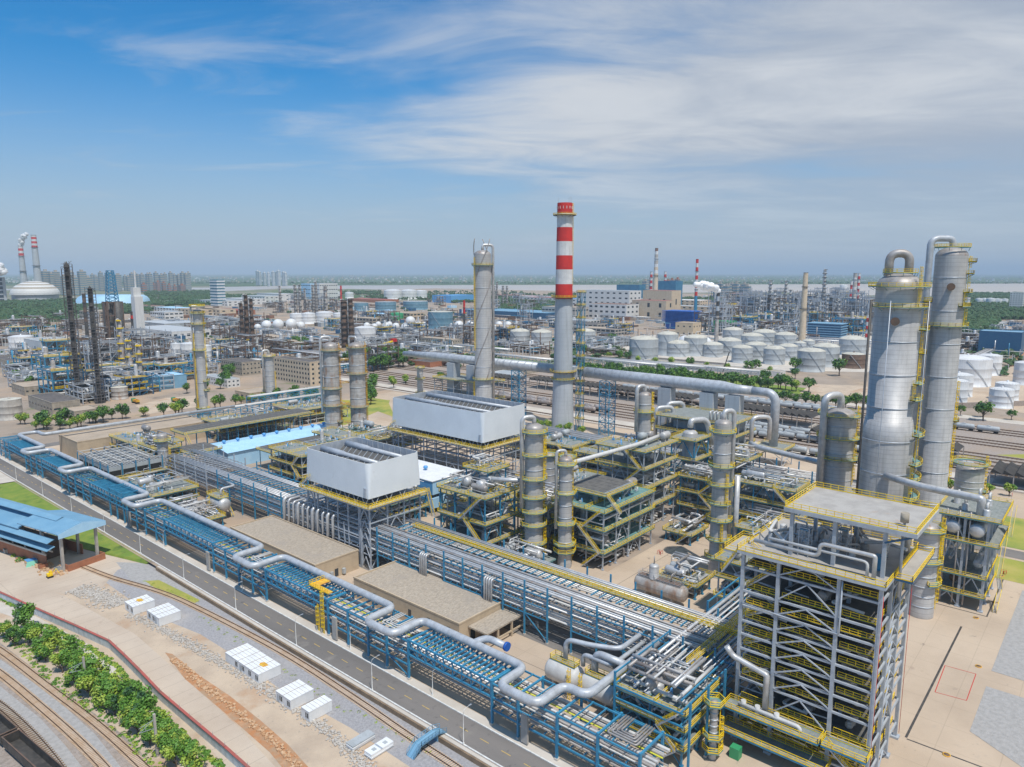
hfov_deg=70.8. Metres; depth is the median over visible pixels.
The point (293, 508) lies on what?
pipe
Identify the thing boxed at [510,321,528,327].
process unit
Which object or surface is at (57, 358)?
process unit
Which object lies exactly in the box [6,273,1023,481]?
terrain
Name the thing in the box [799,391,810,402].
tree
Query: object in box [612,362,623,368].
tree
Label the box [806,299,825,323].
process unit
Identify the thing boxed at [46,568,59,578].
mini excavator
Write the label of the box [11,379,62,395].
building
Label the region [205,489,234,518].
horizontal drum
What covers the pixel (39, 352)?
process unit
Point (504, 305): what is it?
tree belt
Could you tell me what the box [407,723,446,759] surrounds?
footbridge
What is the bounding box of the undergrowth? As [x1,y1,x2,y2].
[0,598,225,766]
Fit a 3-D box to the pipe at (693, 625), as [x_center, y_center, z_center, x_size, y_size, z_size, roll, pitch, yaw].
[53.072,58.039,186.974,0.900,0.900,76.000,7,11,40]
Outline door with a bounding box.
[470,629,474,638]
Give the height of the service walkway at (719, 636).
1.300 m
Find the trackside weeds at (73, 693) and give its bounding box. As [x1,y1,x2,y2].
[0,633,167,766]
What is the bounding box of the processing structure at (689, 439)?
[667,417,713,504]
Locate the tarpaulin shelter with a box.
[24,557,37,567]
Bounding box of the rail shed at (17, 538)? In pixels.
[0,498,105,571]
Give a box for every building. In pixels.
[0,277,6,299]
[0,355,27,368]
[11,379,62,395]
[24,336,70,351]
[28,392,79,415]
[65,405,97,416]
[79,310,102,319]
[130,325,210,338]
[143,305,164,309]
[145,319,193,327]
[147,371,186,389]
[150,310,183,319]
[154,306,192,310]
[178,308,213,314]
[198,308,235,315]
[200,299,243,306]
[206,373,239,387]
[221,357,260,375]
[226,297,265,304]
[227,308,254,314]
[235,386,279,402]
[241,295,283,301]
[257,293,292,300]
[263,334,287,343]
[273,356,319,385]
[301,283,314,298]
[317,283,337,299]
[328,301,366,305]
[351,298,398,302]
[353,317,382,323]
[364,312,384,317]
[392,311,423,319]
[409,358,445,366]
[420,336,461,348]
[432,294,473,302]
[459,308,554,318]
[491,294,539,297]
[491,324,514,328]
[491,367,537,374]
[495,370,523,375]
[512,295,550,299]
[523,296,554,300]
[542,306,588,318]
[549,318,599,324]
[573,321,606,326]
[573,326,626,335]
[576,289,640,306]
[586,353,676,360]
[588,303,638,319]
[617,285,645,298]
[642,298,710,304]
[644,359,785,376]
[658,281,682,304]
[658,357,724,364]
[675,321,700,336]
[681,305,715,311]
[712,320,734,332]
[806,322,847,339]
[978,329,1023,355]
[1009,292,1023,306]
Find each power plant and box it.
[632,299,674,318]
[643,290,680,309]
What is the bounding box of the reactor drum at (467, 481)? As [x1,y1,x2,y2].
[461,472,504,487]
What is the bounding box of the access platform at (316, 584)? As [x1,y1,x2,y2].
[308,575,332,633]
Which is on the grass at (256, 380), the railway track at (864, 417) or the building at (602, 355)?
the building at (602, 355)
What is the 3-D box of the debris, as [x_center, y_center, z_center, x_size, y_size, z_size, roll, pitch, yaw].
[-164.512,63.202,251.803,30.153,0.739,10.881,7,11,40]
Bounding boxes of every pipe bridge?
[83,393,320,430]
[246,386,323,409]
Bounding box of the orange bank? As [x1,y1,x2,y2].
[64,594,330,766]
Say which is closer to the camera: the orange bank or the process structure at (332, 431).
the orange bank
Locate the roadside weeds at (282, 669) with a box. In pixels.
[145,580,431,751]
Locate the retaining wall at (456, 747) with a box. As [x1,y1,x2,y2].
[156,566,497,766]
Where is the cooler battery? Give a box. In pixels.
[77,442,167,478]
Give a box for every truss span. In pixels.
[8,440,36,457]
[41,455,75,475]
[89,478,147,509]
[164,514,235,553]
[266,562,351,612]
[409,629,511,696]
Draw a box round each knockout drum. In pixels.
[545,650,583,699]
[578,664,617,712]
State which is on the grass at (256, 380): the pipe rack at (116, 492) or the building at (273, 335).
the building at (273, 335)
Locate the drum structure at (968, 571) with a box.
[935,488,1016,612]
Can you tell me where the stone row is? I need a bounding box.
[120,612,376,766]
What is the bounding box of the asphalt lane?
[291,520,766,733]
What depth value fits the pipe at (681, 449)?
358.88 m
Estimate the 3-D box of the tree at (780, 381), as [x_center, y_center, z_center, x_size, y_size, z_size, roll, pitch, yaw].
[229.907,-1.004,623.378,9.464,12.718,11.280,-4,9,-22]
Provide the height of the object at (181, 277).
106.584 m
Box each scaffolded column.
[61,262,84,400]
[84,286,104,403]
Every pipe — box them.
[1,441,653,766]
[1,442,645,766]
[1,446,621,766]
[2,445,634,766]
[6,441,658,763]
[9,441,659,761]
[9,443,655,766]
[10,440,662,758]
[11,440,664,756]
[16,440,668,752]
[17,440,670,751]
[22,454,636,766]
[26,455,637,764]
[72,468,666,755]
[167,455,283,497]
[168,454,284,496]
[168,461,723,669]
[168,462,722,671]
[168,468,675,666]
[170,460,725,668]
[170,467,727,682]
[171,453,287,495]
[172,453,290,494]
[173,466,643,645]
[175,459,731,662]
[176,460,728,664]
[178,471,676,665]
[181,464,671,646]
[182,464,718,662]
[183,470,729,680]
[186,457,291,494]
[189,450,306,490]
[189,456,734,647]
[191,449,298,485]
[193,449,300,485]
[193,455,729,641]
[198,454,742,641]
[199,456,711,632]
[213,459,733,636]
[220,477,234,496]
[282,494,295,520]
[287,495,299,521]
[287,499,713,654]
[291,499,708,651]
[292,498,304,523]
[294,499,710,649]
[296,495,716,643]
[296,499,309,525]
[297,498,712,647]
[298,494,719,642]
[299,497,715,646]
[301,501,313,527]
[306,503,316,528]
[311,505,324,531]
[316,506,326,533]
[321,508,333,534]
[326,510,339,537]
[331,511,344,539]
[382,612,401,627]
[386,613,415,627]
[390,614,413,625]
[406,520,734,629]
[409,519,734,628]
[410,518,737,627]
[413,518,737,625]
[419,550,427,573]
[421,551,427,574]
[423,551,430,575]
[425,552,433,575]
[480,475,524,482]
[483,573,490,599]
[486,574,493,600]
[488,575,496,601]
[490,576,498,602]
[525,422,855,480]
[525,423,855,481]
[525,424,855,483]
[526,422,855,479]
[526,424,855,482]
[548,429,855,484]
[548,430,855,485]
[548,431,855,487]
[549,430,853,484]
[563,625,648,660]
[574,434,659,463]
[581,633,657,666]
[591,651,625,674]
[607,714,654,745]
[612,715,652,742]
[616,717,649,739]
[621,718,646,736]
[636,589,750,684]
[643,572,759,663]
[647,603,747,689]
[650,588,746,665]
[671,618,747,686]
[672,609,738,665]
[675,595,749,657]
[675,632,749,701]
[679,592,745,646]
[699,619,751,667]
[699,636,735,668]
[703,630,744,668]
[703,632,746,670]
[706,622,745,657]
[713,646,746,677]
[715,666,743,695]
[718,647,749,679]
[720,667,735,683]
[731,475,740,542]
[748,441,816,464]
[883,472,985,515]
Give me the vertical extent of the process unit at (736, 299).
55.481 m
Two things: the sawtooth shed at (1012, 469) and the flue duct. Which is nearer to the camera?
the sawtooth shed at (1012, 469)
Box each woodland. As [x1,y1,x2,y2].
[0,289,256,322]
[962,291,1023,332]
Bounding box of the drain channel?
[495,529,1003,766]
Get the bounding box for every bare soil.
[136,395,195,413]
[800,384,867,395]
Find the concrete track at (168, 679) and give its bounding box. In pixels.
[0,561,274,766]
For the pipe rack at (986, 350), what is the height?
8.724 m
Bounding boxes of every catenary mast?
[69,656,87,691]
[139,713,158,756]
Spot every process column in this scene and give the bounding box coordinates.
[115,319,124,361]
[124,338,131,368]
[135,343,142,371]
[153,433,172,479]
[189,304,209,418]
[238,302,245,348]
[242,294,249,346]
[248,297,254,337]
[261,349,276,402]
[278,285,281,312]
[293,284,297,312]
[298,284,301,312]
[303,288,306,308]
[311,284,314,312]
[314,281,317,312]
[319,336,342,429]
[323,286,327,310]
[339,299,348,349]
[345,336,368,433]
[347,298,354,342]
[415,365,424,392]
[472,238,494,398]
[495,282,497,303]
[501,286,504,303]
[505,286,507,303]
[520,415,547,552]
[544,449,554,489]
[553,449,576,568]
[558,451,576,482]
[634,384,654,516]
[702,692,725,760]
[704,408,736,578]
[767,280,772,317]
[771,290,776,322]
[778,299,783,328]
[783,280,787,314]
[787,289,791,324]
[807,299,811,326]
[815,391,860,531]
[820,269,827,321]
[824,294,829,321]
[853,249,932,542]
[908,516,946,619]
[909,235,977,524]
[952,455,990,494]
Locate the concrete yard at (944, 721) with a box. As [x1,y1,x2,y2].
[0,391,1023,766]
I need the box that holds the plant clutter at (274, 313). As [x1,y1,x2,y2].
[0,295,1023,345]
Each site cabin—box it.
[124,594,154,614]
[146,602,180,626]
[225,643,280,683]
[275,679,313,709]
[301,695,331,721]
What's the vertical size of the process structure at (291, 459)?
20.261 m
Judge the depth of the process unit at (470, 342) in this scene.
994.37 m
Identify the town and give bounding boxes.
[1,275,1023,283]
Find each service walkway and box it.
[413,522,737,635]
[686,608,748,664]
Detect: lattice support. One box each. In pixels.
[511,369,525,414]
[598,380,615,435]
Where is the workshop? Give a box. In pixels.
[58,415,208,458]
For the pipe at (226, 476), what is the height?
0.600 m
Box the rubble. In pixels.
[170,657,302,766]
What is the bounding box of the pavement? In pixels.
[0,455,575,766]
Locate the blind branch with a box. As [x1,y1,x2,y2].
[474,635,510,651]
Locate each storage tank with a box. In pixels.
[0,397,22,420]
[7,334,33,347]
[111,385,128,399]
[170,342,180,352]
[180,341,194,356]
[204,344,211,360]
[290,312,301,322]
[301,312,315,323]
[316,311,333,321]
[333,313,339,319]
[345,292,353,297]
[354,303,368,310]
[354,325,375,341]
[375,301,395,310]
[384,289,401,299]
[391,312,403,320]
[402,289,416,298]
[403,300,427,309]
[417,290,426,297]
[428,310,452,328]
[510,328,529,342]
[531,328,551,345]
[577,328,595,340]
[629,335,658,360]
[657,330,678,355]
[667,339,688,356]
[684,333,707,355]
[703,341,723,356]
[718,336,741,355]
[723,326,743,339]
[731,344,752,362]
[741,332,763,344]
[745,340,766,360]
[753,328,776,344]
[763,344,785,364]
[774,331,796,345]
[778,342,798,360]
[794,340,806,349]
[796,347,825,372]
[802,338,814,347]
[812,342,839,366]
[839,334,866,354]
[842,351,865,368]
[955,378,968,402]
[957,371,973,396]
[958,353,993,386]
[978,353,1002,375]
[986,298,995,301]
[988,386,1014,408]
[995,380,1019,400]
[1012,360,1023,385]
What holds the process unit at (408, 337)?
on the grass at (256, 380)
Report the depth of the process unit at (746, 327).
1174.27 m
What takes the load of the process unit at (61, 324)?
on the grass at (256, 380)
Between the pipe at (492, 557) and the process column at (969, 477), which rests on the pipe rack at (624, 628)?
the pipe at (492, 557)
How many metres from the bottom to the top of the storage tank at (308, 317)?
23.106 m
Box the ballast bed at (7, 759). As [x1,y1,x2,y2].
[0,643,151,766]
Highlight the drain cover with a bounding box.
[942,752,950,756]
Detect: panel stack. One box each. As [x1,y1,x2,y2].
[346,729,374,750]
[364,737,393,759]
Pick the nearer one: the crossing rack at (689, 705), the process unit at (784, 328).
the crossing rack at (689, 705)
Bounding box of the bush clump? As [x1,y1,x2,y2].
[10,553,26,560]
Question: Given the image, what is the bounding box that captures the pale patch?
[0,472,14,483]
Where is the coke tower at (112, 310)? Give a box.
[102,270,125,343]
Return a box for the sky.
[0,0,1023,273]
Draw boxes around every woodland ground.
[74,293,210,317]
[335,295,431,299]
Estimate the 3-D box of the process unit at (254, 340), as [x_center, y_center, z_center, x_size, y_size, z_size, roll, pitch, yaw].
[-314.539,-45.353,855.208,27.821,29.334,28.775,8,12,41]
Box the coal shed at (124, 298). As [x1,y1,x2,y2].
[76,294,149,303]
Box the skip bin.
[38,562,47,569]
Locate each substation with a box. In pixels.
[230,515,358,580]
[353,559,525,645]
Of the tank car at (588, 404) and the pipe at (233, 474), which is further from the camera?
the tank car at (588, 404)
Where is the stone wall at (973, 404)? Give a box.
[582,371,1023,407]
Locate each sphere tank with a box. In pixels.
[261,320,271,327]
[272,319,283,329]
[285,319,296,329]
[297,322,304,329]
[392,323,399,329]
[405,316,414,322]
[454,321,462,327]
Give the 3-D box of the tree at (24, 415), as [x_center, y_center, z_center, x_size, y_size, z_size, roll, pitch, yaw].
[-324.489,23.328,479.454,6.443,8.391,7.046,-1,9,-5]
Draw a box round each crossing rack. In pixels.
[613,629,741,766]
[706,571,753,641]
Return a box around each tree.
[0,619,12,634]
[4,625,23,645]
[12,601,35,627]
[13,414,21,423]
[19,412,29,424]
[21,620,35,642]
[23,622,44,640]
[24,375,36,380]
[30,420,39,429]
[30,636,53,656]
[32,411,50,429]
[34,642,55,660]
[40,626,65,649]
[41,418,52,429]
[49,648,72,672]
[55,407,72,425]
[55,417,64,429]
[57,635,80,660]
[61,659,82,683]
[64,419,74,428]
[67,647,84,661]
[68,649,92,667]
[73,668,97,695]
[74,414,86,426]
[77,667,98,692]
[82,654,111,677]
[86,411,97,420]
[89,679,107,707]
[93,406,107,422]
[93,670,121,686]
[97,679,120,708]
[103,693,119,714]
[107,408,115,415]
[114,403,129,418]
[115,677,130,695]
[116,700,132,724]
[117,695,136,714]
[121,410,130,415]
[121,680,151,699]
[124,707,150,732]
[128,691,158,715]
[138,407,148,416]
[138,710,163,737]
[141,723,159,745]
[145,709,171,726]
[151,727,179,752]
[155,402,168,414]
[157,717,182,735]
[159,738,188,766]
[162,735,178,755]
[169,402,180,412]
[174,398,189,411]
[177,734,193,753]
[180,742,207,766]
[182,383,189,390]
[210,395,216,407]
[214,393,225,406]
[215,378,224,388]
[218,370,230,376]
[220,364,230,370]
[223,365,235,372]
[230,394,240,404]
[273,387,280,398]
[288,385,299,393]
[342,353,348,364]
[366,378,376,384]
[367,356,378,370]
[367,389,376,404]
[368,357,379,370]
[369,373,378,378]
[376,353,389,369]
[379,358,388,369]
[382,345,392,350]
[389,378,396,387]
[397,355,405,366]
[544,419,551,425]
[564,422,573,429]
[577,426,585,431]
[593,363,603,368]
[604,362,613,367]
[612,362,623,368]
[615,350,623,356]
[624,350,631,358]
[639,364,648,371]
[651,368,662,374]
[654,363,664,370]
[667,357,674,361]
[669,367,681,375]
[677,366,686,371]
[682,370,693,377]
[686,357,694,363]
[701,372,708,378]
[706,373,714,379]
[711,372,721,380]
[719,373,730,381]
[729,373,737,382]
[737,374,746,384]
[742,379,750,385]
[743,360,755,368]
[745,377,756,385]
[752,359,761,367]
[756,377,765,386]
[759,369,771,376]
[764,377,773,387]
[773,375,783,388]
[774,373,787,388]
[779,389,792,400]
[781,375,792,388]
[789,357,802,367]
[790,368,799,375]
[791,380,800,390]
[791,394,799,401]
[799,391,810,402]
[802,377,817,390]
[809,394,819,403]
[831,358,847,375]
[844,395,852,407]
[848,392,862,408]
[947,479,953,488]
[956,405,965,415]
[973,401,994,420]
[986,483,995,492]
[1003,482,1017,496]
[1006,409,1017,419]
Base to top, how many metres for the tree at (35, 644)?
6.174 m
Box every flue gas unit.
[432,362,504,399]
[653,387,771,453]
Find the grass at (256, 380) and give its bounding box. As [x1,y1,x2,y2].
[0,288,1023,766]
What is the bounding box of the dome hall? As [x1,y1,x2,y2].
[9,281,59,299]
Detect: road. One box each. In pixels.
[0,404,301,453]
[0,459,554,766]
[788,398,1023,424]
[942,539,1023,559]
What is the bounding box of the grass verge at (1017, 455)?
[1001,454,1023,458]
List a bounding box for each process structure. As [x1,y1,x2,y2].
[109,424,183,454]
[120,466,199,507]
[137,430,181,474]
[161,493,225,525]
[201,404,289,440]
[268,430,355,484]
[272,396,348,425]
[311,417,411,448]
[362,480,428,519]
[365,424,422,452]
[436,469,518,558]
[438,476,517,526]
[462,453,509,492]
[467,469,524,511]
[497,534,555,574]
[503,429,595,464]
[515,465,604,489]
[516,482,558,555]
[551,477,655,570]
[572,444,669,484]
[594,431,678,525]
[612,647,720,766]
[659,551,714,599]
[662,512,708,545]
[676,460,712,522]
[696,441,762,489]
[713,549,764,616]
[731,461,810,541]
[731,485,811,528]
[734,504,821,540]
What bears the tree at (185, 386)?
on the grass at (256, 380)
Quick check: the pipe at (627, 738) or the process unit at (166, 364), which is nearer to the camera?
the pipe at (627, 738)
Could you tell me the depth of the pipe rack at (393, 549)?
236.38 m
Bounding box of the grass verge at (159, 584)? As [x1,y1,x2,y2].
[146,580,198,602]
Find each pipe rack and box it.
[0,435,24,460]
[25,448,57,478]
[60,466,112,505]
[108,481,146,523]
[126,496,185,546]
[164,444,246,492]
[211,537,292,601]
[216,353,261,363]
[216,461,323,519]
[257,328,303,335]
[270,348,322,358]
[295,497,402,566]
[301,350,348,362]
[322,361,383,372]
[326,591,436,679]
[376,332,419,340]
[376,513,468,572]
[398,340,464,352]
[443,534,587,644]
[454,344,512,354]
[469,351,553,363]
[490,667,664,766]
[495,315,520,320]
[545,427,681,470]
[569,574,749,677]
[573,355,657,366]
[598,357,706,371]
[600,315,650,320]
[648,360,761,378]
[765,458,815,494]
[797,338,838,343]
[806,337,871,342]
[972,348,993,354]
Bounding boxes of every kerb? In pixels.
[0,458,558,766]
[0,470,502,766]
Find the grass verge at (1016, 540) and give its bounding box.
[944,515,1023,549]
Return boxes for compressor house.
[208,422,344,464]
[415,460,463,512]
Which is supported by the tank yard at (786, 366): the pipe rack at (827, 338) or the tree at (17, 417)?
the pipe rack at (827, 338)
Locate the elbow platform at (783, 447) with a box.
[754,440,794,466]
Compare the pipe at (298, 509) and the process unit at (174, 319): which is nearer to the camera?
the pipe at (298, 509)
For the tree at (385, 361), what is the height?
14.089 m
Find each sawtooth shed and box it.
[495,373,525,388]
[529,376,698,407]
[718,399,818,428]
[808,424,964,457]
[988,460,1023,489]
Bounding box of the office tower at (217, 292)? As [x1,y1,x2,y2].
[209,279,225,305]
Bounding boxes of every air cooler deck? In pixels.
[170,408,313,451]
[175,442,222,472]
[256,435,333,466]
[573,474,636,558]
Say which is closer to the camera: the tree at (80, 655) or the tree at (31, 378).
the tree at (80, 655)
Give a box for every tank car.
[498,393,510,399]
[512,395,523,401]
[524,397,537,403]
[537,399,550,405]
[581,403,594,406]
[581,406,595,412]
[595,405,609,411]
[611,390,624,394]
[622,384,635,387]
[625,391,634,396]
[678,390,692,393]
[684,399,698,404]
[744,398,757,403]
[749,421,767,427]
[750,397,765,401]
[754,427,766,433]
[758,399,770,405]
[758,431,778,438]
[778,431,794,438]
[779,424,788,430]
[780,402,792,407]
[784,429,804,435]
[785,401,800,405]
[787,445,806,453]
[790,426,810,434]
[793,403,811,409]
[796,433,817,442]
[803,403,819,407]
[808,448,817,455]
[813,406,829,410]
[949,460,973,466]
[953,422,974,429]
[976,425,999,433]
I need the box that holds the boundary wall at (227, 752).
[0,591,249,766]
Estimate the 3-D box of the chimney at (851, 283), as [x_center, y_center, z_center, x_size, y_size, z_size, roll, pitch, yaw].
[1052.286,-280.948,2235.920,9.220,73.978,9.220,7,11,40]
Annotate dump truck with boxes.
[131,398,139,403]
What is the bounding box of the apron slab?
[0,530,138,594]
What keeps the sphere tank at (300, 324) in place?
on the grass at (256, 380)
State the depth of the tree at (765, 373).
649.01 m
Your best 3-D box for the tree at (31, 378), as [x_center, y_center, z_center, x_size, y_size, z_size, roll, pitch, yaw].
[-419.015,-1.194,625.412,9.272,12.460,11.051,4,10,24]
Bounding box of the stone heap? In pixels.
[62,582,130,611]
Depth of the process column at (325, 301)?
1523.30 m
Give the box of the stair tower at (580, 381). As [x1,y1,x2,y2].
[575,290,585,430]
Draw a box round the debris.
[14,556,67,576]
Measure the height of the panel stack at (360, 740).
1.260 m
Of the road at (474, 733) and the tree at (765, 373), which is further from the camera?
the tree at (765, 373)
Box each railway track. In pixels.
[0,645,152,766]
[0,668,111,766]
[0,700,66,766]
[80,565,462,766]
[323,377,1023,490]
[341,371,993,466]
[341,374,1023,478]
[342,353,1023,434]
[342,373,991,469]
[344,361,1023,450]
[345,369,1020,465]
[346,366,1023,459]
[347,360,1023,447]
[348,368,1023,462]
[397,361,1023,437]
[399,365,1022,444]
[462,366,1023,432]
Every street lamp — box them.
[432,666,439,695]
[463,704,471,744]
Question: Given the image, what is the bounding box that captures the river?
[6,284,1023,295]
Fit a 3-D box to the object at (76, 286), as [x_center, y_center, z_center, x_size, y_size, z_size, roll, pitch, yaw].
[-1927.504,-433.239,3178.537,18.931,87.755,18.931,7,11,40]
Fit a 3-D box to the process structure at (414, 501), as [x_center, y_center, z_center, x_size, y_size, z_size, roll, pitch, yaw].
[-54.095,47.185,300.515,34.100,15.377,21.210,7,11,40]
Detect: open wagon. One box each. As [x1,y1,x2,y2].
[0,712,17,744]
[1,729,63,766]
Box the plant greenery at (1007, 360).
[0,304,1023,375]
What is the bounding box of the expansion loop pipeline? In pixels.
[17,405,673,706]
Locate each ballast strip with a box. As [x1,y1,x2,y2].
[0,659,119,766]
[0,686,81,766]
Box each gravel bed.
[107,562,478,766]
[116,562,191,592]
[970,686,1023,766]
[991,590,1023,680]
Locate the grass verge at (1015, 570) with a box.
[994,557,1023,583]
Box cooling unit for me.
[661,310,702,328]
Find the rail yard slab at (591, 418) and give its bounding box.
[261,366,1023,491]
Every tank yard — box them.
[587,324,871,371]
[967,366,1023,412]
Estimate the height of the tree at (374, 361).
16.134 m
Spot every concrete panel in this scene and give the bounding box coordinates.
[127,511,131,526]
[205,551,210,570]
[332,616,337,639]
[521,713,528,744]
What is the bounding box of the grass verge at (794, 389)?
[455,353,921,409]
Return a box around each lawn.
[0,481,149,563]
[317,400,389,424]
[368,398,392,416]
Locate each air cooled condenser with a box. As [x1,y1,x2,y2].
[299,437,434,569]
[387,390,524,475]
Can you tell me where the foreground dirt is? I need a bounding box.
[0,482,408,766]
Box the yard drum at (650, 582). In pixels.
[634,556,688,603]
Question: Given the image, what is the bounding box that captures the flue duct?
[402,351,779,446]
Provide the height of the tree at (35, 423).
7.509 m
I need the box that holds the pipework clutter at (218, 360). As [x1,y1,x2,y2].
[0,297,1023,371]
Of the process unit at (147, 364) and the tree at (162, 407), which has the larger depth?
the process unit at (147, 364)
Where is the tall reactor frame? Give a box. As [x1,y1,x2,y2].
[720,481,938,766]
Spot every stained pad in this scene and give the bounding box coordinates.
[23,418,474,551]
[421,467,710,571]
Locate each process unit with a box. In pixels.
[0,315,30,327]
[0,328,30,345]
[0,346,31,355]
[1,360,35,378]
[6,323,38,336]
[7,365,69,386]
[10,342,41,354]
[13,351,50,368]
[14,341,31,347]
[16,346,69,360]
[21,315,46,330]
[31,347,72,374]
[33,317,49,324]
[37,360,84,393]
[39,333,76,350]
[42,329,65,337]
[49,343,90,368]
[52,310,66,315]
[55,373,91,382]
[56,319,76,331]
[61,317,83,325]
[63,341,91,363]
[64,377,109,404]
[66,368,103,379]
[76,334,107,368]
[79,338,117,368]
[85,367,132,399]
[86,360,124,377]
[87,307,99,328]
[96,325,113,339]
[100,342,133,360]
[101,362,140,374]
[102,364,153,395]
[106,352,147,363]
[108,371,161,394]
[112,358,160,372]
[114,326,151,362]
[127,366,168,373]
[131,334,164,361]
[131,345,170,355]
[135,351,181,368]
[138,367,174,389]
[146,329,171,343]
[148,357,193,378]
[157,336,180,347]
[160,350,195,367]
[165,318,183,321]
[181,358,217,373]
[184,321,214,328]
[205,316,233,324]
[207,325,230,335]
[209,341,228,359]
[211,335,234,344]
[212,341,243,354]
[219,323,239,344]
[220,342,257,358]
[229,332,263,357]
[236,339,262,348]
[254,317,268,324]
[256,327,288,335]
[256,330,271,345]
[262,300,276,307]
[265,334,293,351]
[272,333,306,342]
[273,302,286,312]
[288,293,298,307]
[289,336,334,350]
[296,353,318,359]
[299,327,320,336]
[303,299,311,309]
[314,334,340,343]
[317,293,329,304]
[318,303,334,309]
[324,315,339,330]
[328,297,340,309]
[336,323,363,331]
[354,335,387,344]
[358,306,380,317]
[365,341,398,369]
[366,333,402,346]
[371,320,395,336]
[379,309,399,323]
[380,332,418,345]
[391,343,420,361]
[395,326,424,333]
[403,317,426,330]
[404,340,444,351]
[419,327,447,338]
[424,328,446,334]
[426,345,463,365]
[434,296,445,304]
[436,308,457,321]
[436,335,463,348]
[438,323,460,333]
[449,323,470,342]
[456,309,471,319]
[461,323,474,344]
[465,306,473,328]
[491,325,505,338]
[491,339,518,350]
[495,320,525,339]
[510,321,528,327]
[510,340,548,354]
[511,292,524,303]
[513,323,536,337]
[517,303,532,320]
[523,298,537,306]
[528,317,548,325]
[537,295,547,303]
[573,340,597,349]
[582,334,610,345]
[586,344,628,355]
[601,316,618,326]
[603,334,626,347]
[606,317,633,333]
[608,336,631,345]
[694,310,714,331]
[707,288,728,321]
[708,304,732,335]
[712,307,738,319]
[715,298,743,314]
[719,320,759,332]
[724,291,736,303]
[724,304,748,319]
[731,292,750,312]
[731,312,759,325]
[739,288,751,306]
[739,291,762,313]
[740,293,766,315]
[744,310,770,322]
[748,290,765,312]
[750,312,775,330]
[754,292,776,316]
[758,314,781,329]
[761,296,785,318]
[764,307,790,323]
[767,293,783,301]
[768,324,792,331]
[776,287,783,301]
[782,303,800,327]
[784,318,806,333]
[786,295,799,303]
[790,291,801,318]
[792,307,811,321]
[797,297,819,320]
[798,289,820,313]
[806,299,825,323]
[809,307,831,321]
[814,287,827,293]
[819,310,847,322]
[825,294,843,316]
[829,287,843,307]
[832,312,866,336]
[833,287,848,305]
[840,290,868,320]
[844,301,867,314]
[854,312,865,329]
[857,295,874,335]
[960,336,978,350]
[960,349,973,354]
[961,330,978,339]
[969,338,978,350]
[999,326,1013,329]
[1012,323,1023,329]
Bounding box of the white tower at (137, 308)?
[130,271,145,346]
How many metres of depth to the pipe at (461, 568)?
222.85 m
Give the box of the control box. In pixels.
[729,742,741,760]
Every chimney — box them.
[18,246,27,282]
[31,235,41,281]
[82,293,88,336]
[130,311,133,332]
[463,300,465,335]
[550,197,576,429]
[649,271,652,289]
[653,248,658,289]
[694,259,698,309]
[714,293,719,341]
[798,273,807,340]
[849,281,852,297]
[852,273,856,297]
[857,273,860,300]
[865,314,868,338]
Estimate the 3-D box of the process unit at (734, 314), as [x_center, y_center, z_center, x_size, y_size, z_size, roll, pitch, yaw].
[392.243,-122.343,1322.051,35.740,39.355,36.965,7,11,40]
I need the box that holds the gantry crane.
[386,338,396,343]
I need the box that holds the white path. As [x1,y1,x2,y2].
[0,602,186,766]
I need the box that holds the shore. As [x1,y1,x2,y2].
[0,275,1023,286]
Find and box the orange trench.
[166,653,307,766]
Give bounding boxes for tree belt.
[5,281,1023,283]
[281,290,842,309]
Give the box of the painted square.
[935,665,975,700]
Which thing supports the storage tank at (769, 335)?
on the tank yard at (786, 366)
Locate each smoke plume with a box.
[0,262,7,275]
[18,232,28,245]
[693,281,720,293]
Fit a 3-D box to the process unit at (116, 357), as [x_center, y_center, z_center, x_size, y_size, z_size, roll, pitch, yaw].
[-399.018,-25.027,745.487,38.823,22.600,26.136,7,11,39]
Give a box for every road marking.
[4,466,529,766]
[203,484,733,714]
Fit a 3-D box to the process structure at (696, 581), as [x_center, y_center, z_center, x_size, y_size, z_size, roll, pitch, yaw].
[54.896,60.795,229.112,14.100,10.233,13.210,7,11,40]
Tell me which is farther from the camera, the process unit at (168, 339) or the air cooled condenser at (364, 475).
the process unit at (168, 339)
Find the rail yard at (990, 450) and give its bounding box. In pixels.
[264,352,1023,492]

